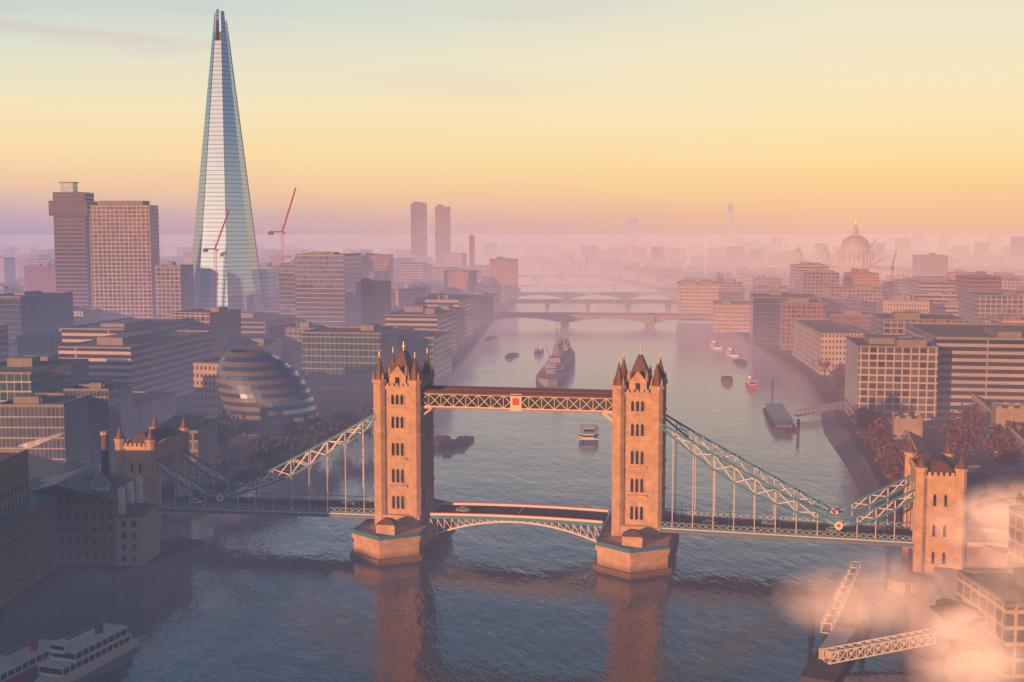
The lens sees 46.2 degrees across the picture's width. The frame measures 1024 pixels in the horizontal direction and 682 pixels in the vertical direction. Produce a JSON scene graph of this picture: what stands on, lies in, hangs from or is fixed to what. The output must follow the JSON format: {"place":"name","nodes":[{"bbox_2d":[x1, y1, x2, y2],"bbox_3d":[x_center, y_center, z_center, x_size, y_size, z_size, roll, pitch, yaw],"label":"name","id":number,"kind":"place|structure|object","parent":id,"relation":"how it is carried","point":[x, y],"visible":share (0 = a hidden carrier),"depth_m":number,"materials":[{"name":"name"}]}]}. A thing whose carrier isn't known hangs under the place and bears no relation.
{"place":"outdoors","nodes":[
{"label":"outdoors","id":0,"kind":"place"},
{"bbox_2d":[48,182,159,319],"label":"high-rise towers","id":1,"kind":"structure","parent":0,"point":[107,256],"depth_m":1097.61,"materials":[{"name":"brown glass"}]},
{"bbox_2d":[0,238,1009,681],"bbox_3d":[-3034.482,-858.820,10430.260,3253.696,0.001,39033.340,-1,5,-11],"label":"river water","id":2,"kind":"structure","parent":0,"point":[266,598],"depth_m":351.08,"materials":[{"name":"grey liquid"}]},
{"bbox_2d":[0,635,60,681],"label":"tour boat","id":3,"kind":"object","parent":2,"relation":"on","point":[19,665],"visible":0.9,"depth_m":273.52,"materials":[{"name":"white metal"}]},
{"bbox_2d":[34,618,138,681],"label":"tour boat","id":4,"kind":"object","parent":2,"relation":"on","point":[101,643],"visible":1,"depth_m":276.13,"materials":[{"name":"white metal"}]},
{"bbox_2d":[90,379,935,681],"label":"piers","id":5,"kind":"structure","parent":2,"relation":"in","point":[842,647],"depth_m":304.15,"materials":[{"name":"grey"}]},
{"bbox_2d":[534,345,543,353],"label":"tug","id":6,"kind":"object","parent":2,"relation":"on","point":[539,349],"visible":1,"depth_m":986.10,"materials":[{"name":"white"}]},
{"bbox_2d":[536,316,574,387],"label":"warship","id":7,"kind":"object","parent":2,"relation":"on","point":[556,370],"visible":0.99,"depth_m":822.97,"materials":[{"name":"grey metal"}]},
{"bbox_2d":[114,341,1007,578],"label":"bascule bridge","id":8,"kind":"structure","parent":2,"relation":"in","point":[407,515],"depth_m":373.42,"materials":[{"name":"stone"}]},
{"bbox_2d":[188,498,201,503],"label":"car","id":9,"kind":"object","parent":8,"relation":"on","point":[195,500],"visible":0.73,"depth_m":401.95,"materials":[{"name":"white"}]},
{"bbox_2d":[237,497,250,501],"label":"car","id":10,"kind":"object","parent":8,"relation":"on","point":[245,499],"visible":1,"depth_m":403.57,"materials":[{"name":"grey"}]},
{"bbox_2d":[342,500,355,505],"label":"car","id":11,"kind":"object","parent":8,"relation":"on","point":[350,502],"visible":0.9,"depth_m":396.62,"materials":[{"name":"silver metal"}]},
{"bbox_2d":[456,507,469,512],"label":"car","id":12,"kind":"object","parent":8,"relation":"on","point":[462,509],"visible":1,"depth_m":384.43,"materials":[{"name":"silver metal"}]},
{"bbox_2d":[702,519,716,525],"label":"car","id":13,"kind":"object","parent":8,"relation":"on","point":[706,521],"visible":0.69,"depth_m":369.84,"materials":[{"name":"grey metal"}]},
{"bbox_2d":[762,519,774,525],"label":"car","id":14,"kind":"object","parent":8,"relation":"on","point":[769,521],"visible":0.99,"depth_m":370.91,"materials":[{"name":"silver metal"}]},
{"bbox_2d":[826,526,840,532],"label":"car","id":15,"kind":"object","parent":8,"relation":"on","point":[833,529],"visible":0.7,"depth_m":362.94,"materials":[{"name":"white metal"}]},
{"bbox_2d":[876,526,890,531],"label":"car","id":16,"kind":"object","parent":8,"relation":"on","point":[880,528],"visible":0.94,"depth_m":364.73,"materials":[{"name":"grey metal"}]},
{"bbox_2d":[579,424,598,443],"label":"boat","id":17,"kind":"object","parent":2,"relation":"on","point":[588,431],"visible":1,"depth_m":579.07,"materials":[{"name":"white"}]},
{"bbox_2d":[434,336,747,451],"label":"barges","id":18,"kind":"object","parent":2,"relation":"on","point":[445,443],"visible":0.94,"depth_m":572.34,"materials":[{"name":"black metal"}]},
{"bbox_2d":[467,263,724,327],"bbox_3d":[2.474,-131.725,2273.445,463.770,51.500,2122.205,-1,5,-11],"label":"bridges","id":19,"kind":"structure","parent":2,"relation":"in","point":[649,320],"depth_m":1540.45,"materials":[{"name":"concrete"}]},
{"bbox_2d":[710,340,721,349],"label":"tour boat","id":20,"kind":"object","parent":2,"relation":"on","point":[714,344],"visible":1,"depth_m":1026.16,"materials":[{"name":"white"}]},
{"bbox_2d":[726,347,737,356],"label":"tour boat","id":21,"kind":"object","parent":2,"relation":"on","point":[731,352],"visible":1,"depth_m":966.85,"materials":[{"name":"white"}]},
{"bbox_2d":[745,375,756,387],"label":"tour boat","id":22,"kind":"object","parent":2,"relation":"on","point":[751,382],"visible":1,"depth_m":778.06,"materials":[{"name":"red"}]},
{"bbox_2d":[0,234,1023,681],"bbox_3d":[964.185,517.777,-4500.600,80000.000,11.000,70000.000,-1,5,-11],"label":"ground","id":23,"kind":"structure","parent":0,"point":[330,402],"depth_m":716.83,"materials":[{"name":"grey"}]},
{"bbox_2d":[191,9,278,311],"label":"skyscraper","id":24,"kind":"structure","parent":23,"relation":"on","point":[244,282],"depth_m":1083.29,"materials":[{"name":"blue glass"}]},
{"bbox_2d":[216,349,320,438],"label":"city hall","id":25,"kind":"structure","parent":23,"relation":"on","point":[272,393],"depth_m":562.20,"materials":[{"name":"grey glass"}]},
{"bbox_2d":[0,201,1023,678],"bbox_3d":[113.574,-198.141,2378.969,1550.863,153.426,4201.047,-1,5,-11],"label":"buildings","id":26,"kind":"structure","parent":23,"relation":"on","point":[930,367],"depth_m":649.87,"materials":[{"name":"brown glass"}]},
{"bbox_2d":[0,431,142,528],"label":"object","id":27,"kind":"object","parent":26,"relation":"on","point":[74,485],"visible":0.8,"depth_m":357.50,"materials":[{"name":"brick"}]},
{"bbox_2d":[0,234,1023,438],"bbox_3d":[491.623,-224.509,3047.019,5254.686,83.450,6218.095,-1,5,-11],"label":"city buildings","id":28,"kind":"structure","parent":23,"relation":"on","point":[746,267],"depth_m":1710.40,"materials":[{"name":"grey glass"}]},
{"bbox_2d":[203,188,896,306],"bbox_3d":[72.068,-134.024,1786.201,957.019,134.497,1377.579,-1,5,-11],"label":"construction cranes","id":29,"kind":"object","parent":23,"relation":"on","point":[283,227],"visible":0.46,"depth_m":1066.72,"materials":[{"name":"red metal"}]},
{"bbox_2d":[188,352,1023,527],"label":"trees","id":30,"kind":"object","parent":23,"relation":"on","point":[872,429],"visible":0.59,"depth_m":496.63,"materials":[{"name":"brown plant"}]},
{"bbox_2d":[727,200,733,244],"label":"tower","id":31,"kind":"structure","parent":23,"relation":"on","point":[729,217],"depth_m":4986.35,"materials":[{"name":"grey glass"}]},
{"bbox_2d":[789,223,910,279],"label":"domed cathedral","id":32,"kind":"structure","parent":23,"relation":"on","point":[854,244],"depth_m":2090.22,"materials":[{"name":"stone"}]},
{"bbox_2d":[891,394,1023,483],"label":"tower of london","id":33,"kind":"structure","parent":23,"relation":"on","point":[906,427],"depth_m":527.89,"materials":[{"name":"grey stone"}]},
{"bbox_2d":[0,0,1023,234],"label":"sky","id":34,"kind":"structure","parent":0,"point":[512,116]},
{"bbox_2d":[821,411,883,503],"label":"foreshore ground","id":35,"kind":"structure","parent":0,"point":[845,450],"depth_m":536.25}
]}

